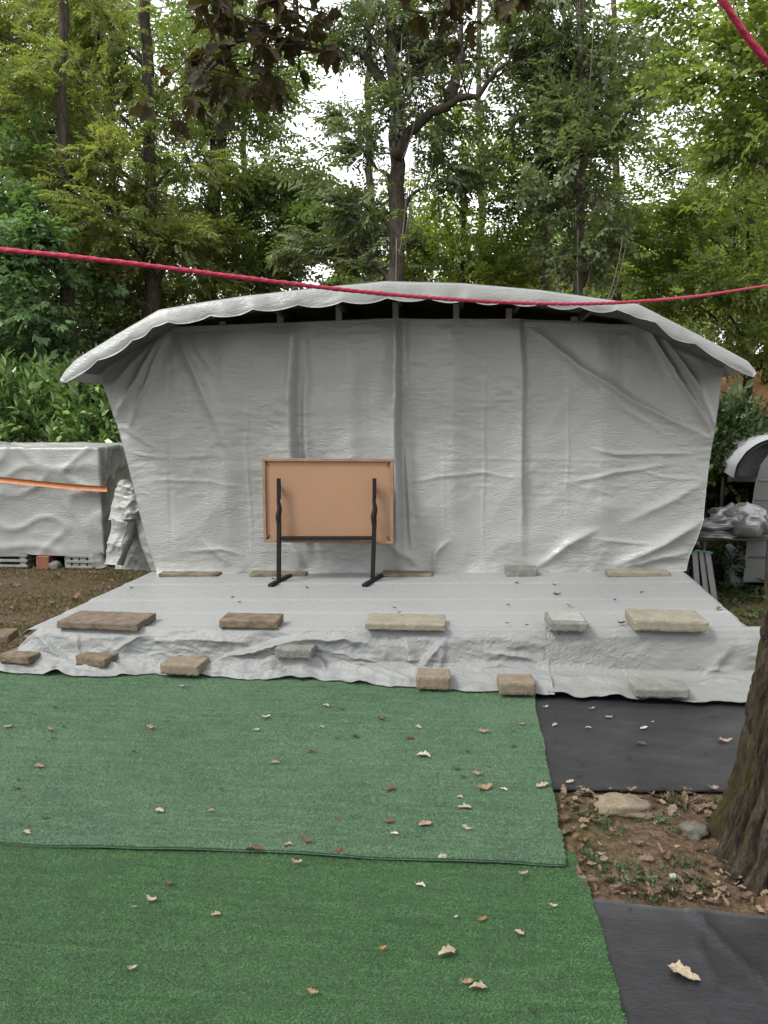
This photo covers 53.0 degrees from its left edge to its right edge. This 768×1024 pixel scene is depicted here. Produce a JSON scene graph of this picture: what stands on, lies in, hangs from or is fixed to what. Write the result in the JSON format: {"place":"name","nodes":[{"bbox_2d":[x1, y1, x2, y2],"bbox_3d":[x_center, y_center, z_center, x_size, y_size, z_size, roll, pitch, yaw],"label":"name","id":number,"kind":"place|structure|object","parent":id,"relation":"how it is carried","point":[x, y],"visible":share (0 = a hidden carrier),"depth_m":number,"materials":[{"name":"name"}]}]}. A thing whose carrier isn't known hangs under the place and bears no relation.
{"place":"outdoors","nodes":[
{"label":"outdoors","id":0,"kind":"place"},
{"bbox_2d":[0,556,153,651],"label":"lawn grass","id":1,"kind":"structure","parent":0,"point":[63,567],"depth_m":7.36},
{"bbox_2d":[1,0,764,353],"label":"sky","id":2,"kind":"structure","parent":0,"point":[352,87],"materials":[{"name":"white"}]},
{"bbox_2d":[0,354,767,914],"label":"ground","id":3,"kind":"structure","parent":0,"point":[646,834],"depth_m":3.05,"materials":[{"name":"brown soil"}]},
{"bbox_2d":[0,628,18,643],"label":"concrete block","id":4,"kind":"object","parent":3,"relation":"on","point":[8,635],"depth_m":5.24,"materials":[{"name":"beige concrete"}]},
{"bbox_2d":[0,554,59,567],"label":"pallet","id":5,"kind":"object","parent":3,"relation":"on","point":[21,560],"visible":0.34,"depth_m":8.52,"materials":[{"name":"grey plastic"}]},
{"bbox_2d":[0,441,130,555],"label":"tarpaulin","id":6,"kind":"object","parent":5,"relation":"on","point":[37,520],"visible":0.69,"depth_m":8.41,"materials":[{"name":"grey fabric"}]},
{"bbox_2d":[0,477,106,491],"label":"strap","id":7,"kind":"object","parent":6,"relation":"attached to","point":[53,484],"visible":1,"depth_m":8.29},
{"bbox_2d":[36,555,56,569],"bbox_3d":[-3.741,0.547,8.538,0.140,0.150,0.220,0,7,-1],"label":"brick","id":8,"kind":"object","parent":3,"relation":"on","point":[43,561],"visible":0.68,"depth_m":8.43,"materials":[{"name":"orange brick"}]},
{"bbox_2d":[49,561,62,569],"bbox_3d":[-3.613,0.591,8.472,0.136,0.109,0.134,1,7,5],"label":"stone","id":9,"kind":"object","parent":3,"relation":"on","point":[56,565],"visible":0.88,"depth_m":8.42,"materials":[{"name":"grey stone"}]},
{"bbox_2d":[0,344,121,442],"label":"laurel hedge","id":10,"kind":"object","parent":3,"relation":"on","point":[65,412],"visible":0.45,"depth_m":9.89,"materials":[{"name":"green plant"}]},
{"bbox_2d":[0,0,137,398],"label":"maple tree","id":11,"kind":"object","parent":3,"relation":"on","point":[24,225],"visible":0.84,"depth_m":10.46,"materials":[{"name":"green plant"}]},
{"bbox_2d":[0,0,154,206],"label":"robinia tree","id":12,"kind":"object","parent":3,"relation":"on","point":[7,26],"visible":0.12,"depth_m":12.50,"materials":[{"name":"green plant"}]},
{"bbox_2d":[0,0,159,360],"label":"broadleaf tree","id":13,"kind":"object","parent":3,"relation":"on","point":[91,106],"visible":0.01,"depth_m":16.98,"materials":[{"name":"green plant"}]},
{"bbox_2d":[65,555,105,568],"bbox_3d":[-3.308,0.497,8.888,0.339,0.148,0.900,1,7,5],"label":"pallet","id":14,"kind":"object","parent":3,"relation":"on","point":[79,561],"visible":0.37,"depth_m":8.45,"materials":[{"name":"grey plastic"}]},
{"bbox_2d":[6,254,172,438],"bbox_3d":[-4.899,-2.104,12.787,4.658,4.357,2.478,1,7,5],"label":"bramble bush","id":15,"kind":"object","parent":3,"relation":"on","point":[117,323],"visible":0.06,"depth_m":12.36,"materials":[{"name":"green plant"}]},
{"bbox_2d":[0,1,249,342],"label":"broadleaf tree","id":16,"kind":"object","parent":3,"relation":"on","point":[134,65],"visible":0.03,"depth_m":16.63,"materials":[{"name":"green plant"}]},
{"bbox_2d":[0,0,322,326],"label":"ash tree","id":17,"kind":"object","parent":3,"relation":"on","point":[154,231],"visible":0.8,"depth_m":11.49,"materials":[{"name":"green plant"}]},
{"bbox_2d":[14,232,323,434],"bbox_3d":[-3.849,-2.954,15.253,6.962,5.233,2.928,1,7,5],"label":"bramble bush","id":18,"kind":"object","parent":3,"relation":"on","point":[140,310],"visible":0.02,"depth_m":14.86,"materials":[{"name":"green plant"}]},
{"bbox_2d":[106,0,310,297],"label":"broadleaf tree","id":19,"kind":"object","parent":3,"relation":"on","point":[244,153],"visible":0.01,"depth_m":16.89,"materials":[{"name":"green plant"}]},
{"bbox_2d":[108,0,386,300],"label":"lime tree","id":20,"kind":"object","parent":3,"relation":"on","point":[268,199],"visible":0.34,"depth_m":13.18,"materials":[{"name":"green plant"}]},
{"bbox_2d":[0,669,566,865],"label":"turf mat","id":21,"kind":"object","parent":3,"relation":"on","point":[95,781],"visible":0.83,"depth_m":3.52,"materials":[{"name":"green carpet"}]},
{"bbox_2d":[245,844,262,849],"bbox_3d":[-0.477,1.234,2.835,0.049,0.023,0.050,-6,9,-43],"label":"fallen leaf","id":22,"kind":"object","parent":21,"relation":"on","point":[256,846],"visible":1,"depth_m":2.84,"materials":[{"name":"brown plant"}]},
{"bbox_2d":[0,626,554,694],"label":"tarpaulin","id":23,"kind":"object","parent":21,"relation":"on","point":[475,659],"visible":0.85,"depth_m":4.81,"materials":[{"name":"grey plastic"}]},
{"bbox_2d":[0,647,40,664],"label":"concrete block","id":24,"kind":"object","parent":23,"relation":"on","point":[20,657],"depth_m":4.93,"materials":[{"name":"beige concrete"}]},
{"bbox_2d":[75,652,117,667],"bbox_3d":[-1.822,0.936,4.947,0.230,0.061,0.201,2,7,19],"label":"concrete block","id":25,"kind":"object","parent":23,"relation":"on","point":[97,659],"depth_m":4.87,"materials":[{"name":"beige concrete"}]},
{"bbox_2d":[160,655,208,675],"bbox_3d":[-1.246,0.960,4.817,0.254,0.066,0.191,1,7,8],"label":"concrete block","id":26,"kind":"object","parent":23,"relation":"on","point":[186,665],"depth_m":4.74,"materials":[{"name":"beige concrete"}]},
{"bbox_2d":[275,644,316,658],"bbox_3d":[-0.553,0.869,4.823,0.237,0.063,0.151,1,7,8],"label":"concrete block","id":27,"kind":"object","parent":23,"relation":"on","point":[302,651],"depth_m":4.76,"materials":[{"name":"grey concrete"}]},
{"bbox_2d":[416,668,449,689],"bbox_3d":[0.294,0.993,4.581,0.202,0.076,0.171,1,7,5],"label":"concrete block","id":28,"kind":"object","parent":23,"relation":"on","point":[427,678],"depth_m":4.50,"materials":[{"name":"beige concrete"}]},
{"bbox_2d":[301,835,310,841],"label":"fallen leaf","id":29,"kind":"object","parent":21,"relation":"on","point":[305,839],"visible":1,"depth_m":2.90,"materials":[{"name":"brown plant"}]},
{"bbox_2d":[417,750,430,756],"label":"fallen leaf","id":30,"kind":"object","parent":21,"relation":"on","point":[424,753],"visible":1,"depth_m":3.64,"materials":[{"name":"beige plant"}]},
{"bbox_2d":[418,820,431,825],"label":"fallen leaf","id":31,"kind":"object","parent":21,"relation":"on","point":[423,822],"visible":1,"depth_m":3.02,"materials":[{"name":"beige plant"}]},
{"bbox_2d":[457,803,470,807],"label":"fallen leaf","id":32,"kind":"object","parent":21,"relation":"on","point":[466,806],"visible":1,"depth_m":3.15,"materials":[{"name":"beige plant"}]},
{"bbox_2d":[477,783,491,788],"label":"fallen leaf","id":33,"kind":"object","parent":21,"relation":"on","point":[484,786],"visible":1,"depth_m":3.32,"materials":[{"name":"brown plant"}]},
{"bbox_2d":[497,673,535,694],"bbox_3d":[0.770,1.004,4.486,0.213,0.076,0.176,1,7,5],"label":"concrete block","id":34,"kind":"object","parent":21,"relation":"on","point":[517,684],"depth_m":4.41,"materials":[{"name":"beige concrete"}]},
{"bbox_2d":[536,781,547,786],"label":"fallen leaf","id":35,"kind":"object","parent":21,"relation":"on","point":[541,784],"visible":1,"depth_m":3.34,"materials":[{"name":"beige plant"}]},
{"bbox_2d":[0,844,626,1023],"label":"turf mat","id":36,"kind":"object","parent":3,"relation":"on","point":[269,944],"visible":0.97,"depth_m":2.37,"materials":[{"name":"green carpet"}]},
{"bbox_2d":[146,895,156,900],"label":"fallen leaf","id":37,"kind":"object","parent":36,"relation":"on","point":[150,898],"visible":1,"depth_m":2.56,"materials":[{"name":"beige plant"}]},
{"bbox_2d":[306,987,317,993],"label":"fallen leaf","id":38,"kind":"object","parent":36,"relation":"on","point":[310,990],"visible":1,"depth_m":2.14,"materials":[{"name":"brown plant"}]},
{"bbox_2d":[438,944,454,954],"bbox_3d":[0.189,1.308,2.299,0.049,0.018,0.046,2,7,14],"label":"fallen leaf","id":39,"kind":"object","parent":36,"relation":"on","point":[448,948],"visible":1,"depth_m":2.30,"materials":[{"name":"beige plant"}]},
{"bbox_2d":[459,978,472,982],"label":"fallen leaf","id":40,"kind":"object","parent":36,"relation":"on","point":[468,980],"visible":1,"depth_m":2.18,"materials":[{"name":"brown plant"}]},
{"bbox_2d":[469,981,485,988],"bbox_3d":[0.264,1.324,2.156,0.041,0.018,0.040,5,8,39],"label":"fallen leaf","id":41,"kind":"object","parent":36,"relation":"on","point":[479,984],"visible":1,"depth_m":2.16,"materials":[{"name":"beige plant"}]},
{"bbox_2d":[514,929,524,934],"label":"fallen leaf","id":42,"kind":"object","parent":36,"relation":"on","point":[519,931],"visible":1,"depth_m":2.39,"materials":[{"name":"beige plant"}]},
{"bbox_2d":[314,18,441,283],"bbox_3d":[-0.389,-6.069,16.268,3.042,10.990,2.848,2,7,20],"label":"broadleaf tree","id":43,"kind":"object","parent":3,"relation":"on","point":[369,175],"visible":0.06,"depth_m":16.22,"materials":[{"name":"green plant"}]},
{"bbox_2d":[0,557,760,647],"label":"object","id":44,"kind":"object","parent":3,"relation":"on","point":[77,594],"visible":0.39,"depth_m":7.08,"materials":[{"name":"brown soil"}]},
{"bbox_2d":[8,121,766,435],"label":"woodland","id":45,"kind":"object","parent":3,"relation":"on","point":[706,323],"visible":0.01,"depth_m":26.07,"materials":[{"name":"green plant"}]},
{"bbox_2d":[35,281,755,630],"bbox_3d":[0.131,-0.500,6.580,5.367,2.680,3.640,1,7,5],"label":"stage shelter","id":46,"kind":"object","parent":3,"relation":"on","point":[293,307],"visible":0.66,"depth_m":6.05,"materials":[{"name":"white fabric"}]},
{"bbox_2d":[86,479,154,570],"bbox_3d":[-2.597,0.139,7.477,1.143,0.982,0.530,3,7,21],"label":"bundled tarpaulin","id":47,"kind":"object","parent":46,"relation":"hanging from","point":[127,546],"visible":0.79,"depth_m":7.22,"materials":[{"name":"grey fabric"}]},
{"bbox_2d":[19,571,743,636],"bbox_3d":[0.072,0.656,5.797,4.836,0.184,1.865,1,7,5],"label":"tarpaulin","id":48,"kind":"object","parent":46,"relation":"on","point":[463,599],"visible":0.81,"depth_m":5.69,"materials":[{"name":"grey fabric"}]},
{"bbox_2d":[57,610,155,630],"bbox_3d":[-1.839,0.721,5.118,0.564,0.051,0.320,1,7,5],"label":"paving slab","id":49,"kind":"object","parent":48,"relation":"on","point":[114,620],"depth_m":5.02,"materials":[{"name":"brown stone"}]},
{"bbox_2d":[158,571,221,576],"bbox_3d":[-1.696,0.542,6.742,0.527,0.033,0.161,1,7,5],"label":"plank","id":50,"kind":"object","parent":48,"relation":"on","point":[189,573],"visible":1,"depth_m":6.68,"materials":[{"name":"beige wood"}]},
{"bbox_2d":[219,612,283,628],"bbox_3d":[-0.860,0.707,5.006,0.382,0.059,0.201,1,7,5],"label":"concrete block","id":51,"kind":"object","parent":48,"relation":"on","point":[253,620],"depth_m":4.92,"materials":[{"name":"brown concrete"}]},
{"bbox_2d":[249,571,307,576],"bbox_3d":[-0.908,0.535,6.646,0.488,0.033,0.151,0,7,3],"label":"plank","id":52,"kind":"object","parent":48,"relation":"on","point":[271,573],"visible":0.86,"depth_m":6.58,"materials":[{"name":"beige wood"}]},
{"bbox_2d":[262,458,393,586],"bbox_3d":[-0.460,0.072,6.320,1.080,1.021,0.519,1,7,5],"label":"display board","id":53,"kind":"object","parent":48,"relation":"on","point":[328,500],"visible":0.98,"depth_m":6.30,"materials":[{"name":"brown fibreboard"},{"name":"black painted steel"},{"name":"wood"}]},
{"bbox_2d":[365,613,445,630],"bbox_3d":[0.141,0.701,4.910,0.504,0.046,0.275,1,7,5],"label":"paving slab","id":54,"kind":"object","parent":48,"relation":"on","point":[408,622],"depth_m":4.81,"materials":[{"name":"beige stone"}]},
{"bbox_2d":[381,570,432,576],"bbox_3d":[0.196,0.524,6.517,0.430,0.033,0.158,1,7,5],"label":"plank","id":55,"kind":"object","parent":48,"relation":"on","point":[393,573],"visible":1,"depth_m":6.46,"materials":[{"name":"beige wood"}]},
{"bbox_2d":[505,565,537,576],"bbox_3d":[1.140,0.492,6.410,0.260,0.076,0.165,1,7,5],"label":"concrete block","id":56,"kind":"object","parent":48,"relation":"on","point":[521,570],"depth_m":6.33,"materials":[{"name":"grey concrete"}]},
{"bbox_2d":[544,611,587,631],"bbox_3d":[1.135,0.679,4.802,0.236,0.068,0.271,1,7,5],"label":"paving tile","id":57,"kind":"object","parent":48,"relation":"on","point":[566,621],"visible":1,"depth_m":4.69,"materials":[{"name":"grey concrete"}]},
{"bbox_2d":[605,568,670,576],"bbox_3d":[2.074,0.498,6.303,0.498,0.046,0.161,1,7,5],"label":"plank","id":58,"kind":"object","parent":48,"relation":"on","point":[619,572],"visible":1,"depth_m":6.24,"materials":[{"name":"beige wood"}]},
{"bbox_2d":[625,608,708,632],"bbox_3d":[1.742,0.669,4.765,0.445,0.069,0.312,1,7,5],"label":"paving slab","id":59,"kind":"object","parent":48,"relation":"on","point":[667,620],"depth_m":4.64,"materials":[{"name":"beige stone"}]},
{"bbox_2d":[100,319,723,574],"bbox_3d":[0.134,-0.504,6.447,5.227,2.187,0.198,1,7,5],"label":"tarpaulin","id":60,"kind":"object","parent":46,"relation":"hanging from","point":[502,443],"visible":0.87,"depth_m":6.46,"materials":[{"name":"white plastic"}]},
{"bbox_2d":[248,0,591,281],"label":"acacia tree","id":61,"kind":"object","parent":3,"relation":"on","point":[359,246],"visible":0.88,"depth_m":10.09,"materials":[{"name":"green plant"}]},
{"bbox_2d":[129,0,767,896],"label":"oak tree","id":62,"kind":"object","parent":3,"relation":"on","point":[737,822],"visible":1,"depth_m":3.82,"materials":[{"name":"brown plant"}]},
{"bbox_2d":[717,0,767,67],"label":"cord","id":63,"kind":"object","parent":62,"relation":"attached to","point":[753,45],"visible":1,"depth_m":2.40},
{"bbox_2d":[358,81,571,291],"bbox_3d":[1.418,-3.413,12.877,3.812,6.984,3.642,1,7,5],"label":"hazel sapling","id":64,"kind":"object","parent":3,"relation":"on","point":[483,265],"visible":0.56,"depth_m":12.14,"materials":[{"name":"green plant"}]},
{"bbox_2d":[406,0,586,292],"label":"broadleaf tree","id":65,"kind":"object","parent":3,"relation":"on","point":[479,86],"visible":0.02,"depth_m":17.77,"materials":[{"name":"green plant"}]},
{"bbox_2d":[447,0,613,295],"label":"elm tree","id":66,"kind":"object","parent":3,"relation":"on","point":[514,118],"visible":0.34,"depth_m":11.08,"materials":[{"name":"green plant"}]},
{"bbox_2d":[482,0,678,299],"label":"elm tree","id":67,"kind":"object","parent":3,"relation":"on","point":[583,126],"visible":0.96,"depth_m":10.06,"materials":[{"name":"green plant"}]},
{"bbox_2d":[594,792,654,820],"bbox_3d":[0.993,1.216,3.182,0.247,0.083,0.155,1,7,5],"label":"flat stone","id":68,"kind":"object","parent":3,"relation":"on","point":[624,806],"visible":1,"depth_m":3.13,"materials":[{"name":"beige stone"}]},
{"bbox_2d":[566,797,707,909],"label":"earth weeds","id":69,"kind":"object","parent":3,"relation":"on","point":[657,819],"visible":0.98,"depth_m":2.79,"materials":[{"name":"green plant"}]},
{"bbox_2d":[534,692,745,791],"bbox_3d":[1.426,1.122,4.097,1.355,0.018,1.620,1,7,5],"label":"ground membrane","id":70,"kind":"object","parent":3,"relation":"on","point":[679,738],"visible":0.56,"depth_m":3.85,"materials":[{"name":"black fabric"}]},
{"bbox_2d":[543,626,759,702],"bbox_3d":[1.688,0.880,4.532,1.450,0.334,0.443,1,7,5],"label":"tarpaulin","id":71,"kind":"object","parent":70,"relation":"on","point":[716,663],"visible":0.76,"depth_m":4.66,"materials":[{"name":"grey plastic"}]},
{"bbox_2d":[628,678,690,697],"bbox_3d":[1.581,1.014,4.429,0.311,0.056,0.186,1,7,5],"label":"concrete block","id":72,"kind":"object","parent":71,"relation":"on","point":[666,688],"depth_m":4.36,"materials":[{"name":"grey concrete"}]},
{"bbox_2d":[718,737,731,741],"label":"fallen leaf","id":73,"kind":"object","parent":70,"relation":"on","point":[726,740],"visible":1,"depth_m":3.85,"materials":[{"name":"brown plant"}]},
{"bbox_2d":[550,0,733,300],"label":"broadleaf tree","id":74,"kind":"object","parent":3,"relation":"on","point":[618,297],"visible":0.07,"depth_m":16.08,"materials":[{"name":"green plant"}]},
{"bbox_2d":[538,0,767,400],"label":"beech tree","id":75,"kind":"object","parent":3,"relation":"on","point":[674,262],"visible":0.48,"depth_m":12.74,"materials":[{"name":"green plant"}]},
{"bbox_2d":[558,784,767,914],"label":"leaf litter","id":76,"kind":"object","parent":3,"relation":"on","point":[718,887],"visible":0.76,"depth_m":2.81,"materials":[{"name":"brown plant"}]},
{"bbox_2d":[669,873,676,880],"bbox_3d":[1.017,1.284,2.704,0.029,0.024,0.028,1,7,5],"label":"pebble","id":77,"kind":"object","parent":3,"relation":"on","point":[671,875],"visible":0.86,"depth_m":2.70,"materials":[{"name":"stone"}]},
{"bbox_2d":[592,899,767,1023],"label":"ground membrane","id":78,"kind":"object","parent":3,"relation":"on","point":[723,955],"visible":0.99,"depth_m":2.29,"materials":[{"name":"black fabric"}]},
{"bbox_2d":[667,959,700,979],"bbox_3d":[0.869,1.328,2.226,0.070,0.024,0.070,-1,7,-7],"label":"fallen leaf","id":79,"kind":"object","parent":78,"relation":"on","point":[681,969],"visible":1,"depth_m":2.23,"materials":[{"name":"beige plant"}]},
{"bbox_2d":[609,0,767,258],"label":"cherry tree","id":80,"kind":"object","parent":3,"relation":"on","point":[723,151],"visible":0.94,"depth_m":8.17,"materials":[{"name":"green plant"}]},
{"bbox_2d":[678,820,708,840],"bbox_3d":[1.207,1.243,2.999,0.109,0.075,0.105,1,7,5],"label":"stone","id":81,"kind":"object","parent":3,"relation":"on","point":[694,830],"visible":0.91,"depth_m":2.97,"materials":[{"name":"grey stone"}]},
{"bbox_2d":[690,550,717,600],"bbox_3d":[2.847,0.574,6.866,0.230,0.472,0.213,1,7,5],"label":"folded trellis","id":82,"kind":"object","parent":3,"relation":"on","point":[704,560],"visible":0.62,"depth_m":6.86,"materials":[{"name":"grey wood"}]},
{"bbox_2d":[651,6,767,380],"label":"broadleaf tree","id":83,"kind":"object","parent":3,"relation":"on","point":[721,345],"visible":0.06,"depth_m":17.98,"materials":[{"name":"green plant"}]},
{"bbox_2d":[683,540,764,592],"bbox_3d":[3.480,0.538,7.772,1.494,1.195,1.446,-3,7,-22],"label":"leafy shrub","id":84,"kind":"object","parent":3,"relation":"on","point":[719,558],"visible":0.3,"depth_m":7.47,"materials":[{"name":"green plant"}]},
{"bbox_2d":[696,450,753,549],"bbox_3d":[4.191,-0.136,9.293,2.093,1.709,1.651,1,7,5],"label":"leafy shrub","id":85,"kind":"object","parent":3,"relation":"on","point":[717,504],"visible":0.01,"depth_m":8.79,"materials":[{"name":"green plant"}]},
{"bbox_2d":[686,535,767,599],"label":"rack","id":86,"kind":"object","parent":3,"relation":"on","point":[752,538],"visible":0.3,"depth_m":6.97,"materials":[{"name":"grey metal"}]},
{"bbox_2d":[698,502,767,539],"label":"silver sheeting","id":87,"kind":"object","parent":86,"relation":"on","point":[743,519],"visible":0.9,"depth_m":6.86,"materials":[{"name":"silver metal"}]},
{"bbox_2d":[723,544,745,588],"bbox_3d":[3.444,0.533,7.539,0.218,0.443,0.213,1,7,5],"label":"white sack","id":88,"kind":"object","parent":3,"relation":"on","point":[734,579],"visible":0.39,"depth_m":7.46,"materials":[{"name":"white plastic"}]},
{"bbox_2d":[704,377,767,552],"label":"laurel shrub","id":89,"kind":"object","parent":3,"relation":"on","point":[742,417],"visible":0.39,"depth_m":8.57,"materials":[{"name":"green plant"}]},
{"bbox_2d":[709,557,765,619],"bbox_3d":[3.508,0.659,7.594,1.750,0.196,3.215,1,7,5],"label":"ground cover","id":90,"kind":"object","parent":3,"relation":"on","point":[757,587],"visible":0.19,"depth_m":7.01,"materials":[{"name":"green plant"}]},
{"bbox_2d":[720,431,767,548],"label":"awning","id":91,"kind":"object","parent":3,"relation":"on","point":[748,456],"visible":0.8,"depth_m":8.22,"materials":[{"name":"grey metal"}]},
{"bbox_2d":[743,455,767,581],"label":"caravan","id":92,"kind":"object","parent":3,"relation":"on","point":[755,563],"visible":0.62,"depth_m":7.16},
{"bbox_2d":[0,247,767,305],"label":"cord","id":93,"kind":"object","parent":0,"point":[142,265],"visible":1,"depth_m":3.96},
{"bbox_2d":[645,786,720,904],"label":"grass","id":94,"kind":"structure","parent":0,"point":[682,863],"depth_m":2.74,"materials":[{"name":"green plant"}]},
{"bbox_2d":[690,556,763,625],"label":"lawn grass","id":95,"kind":"structure","parent":0,"point":[748,609],"depth_m":6.83,"materials":[{"name":"plant"}]}
]}

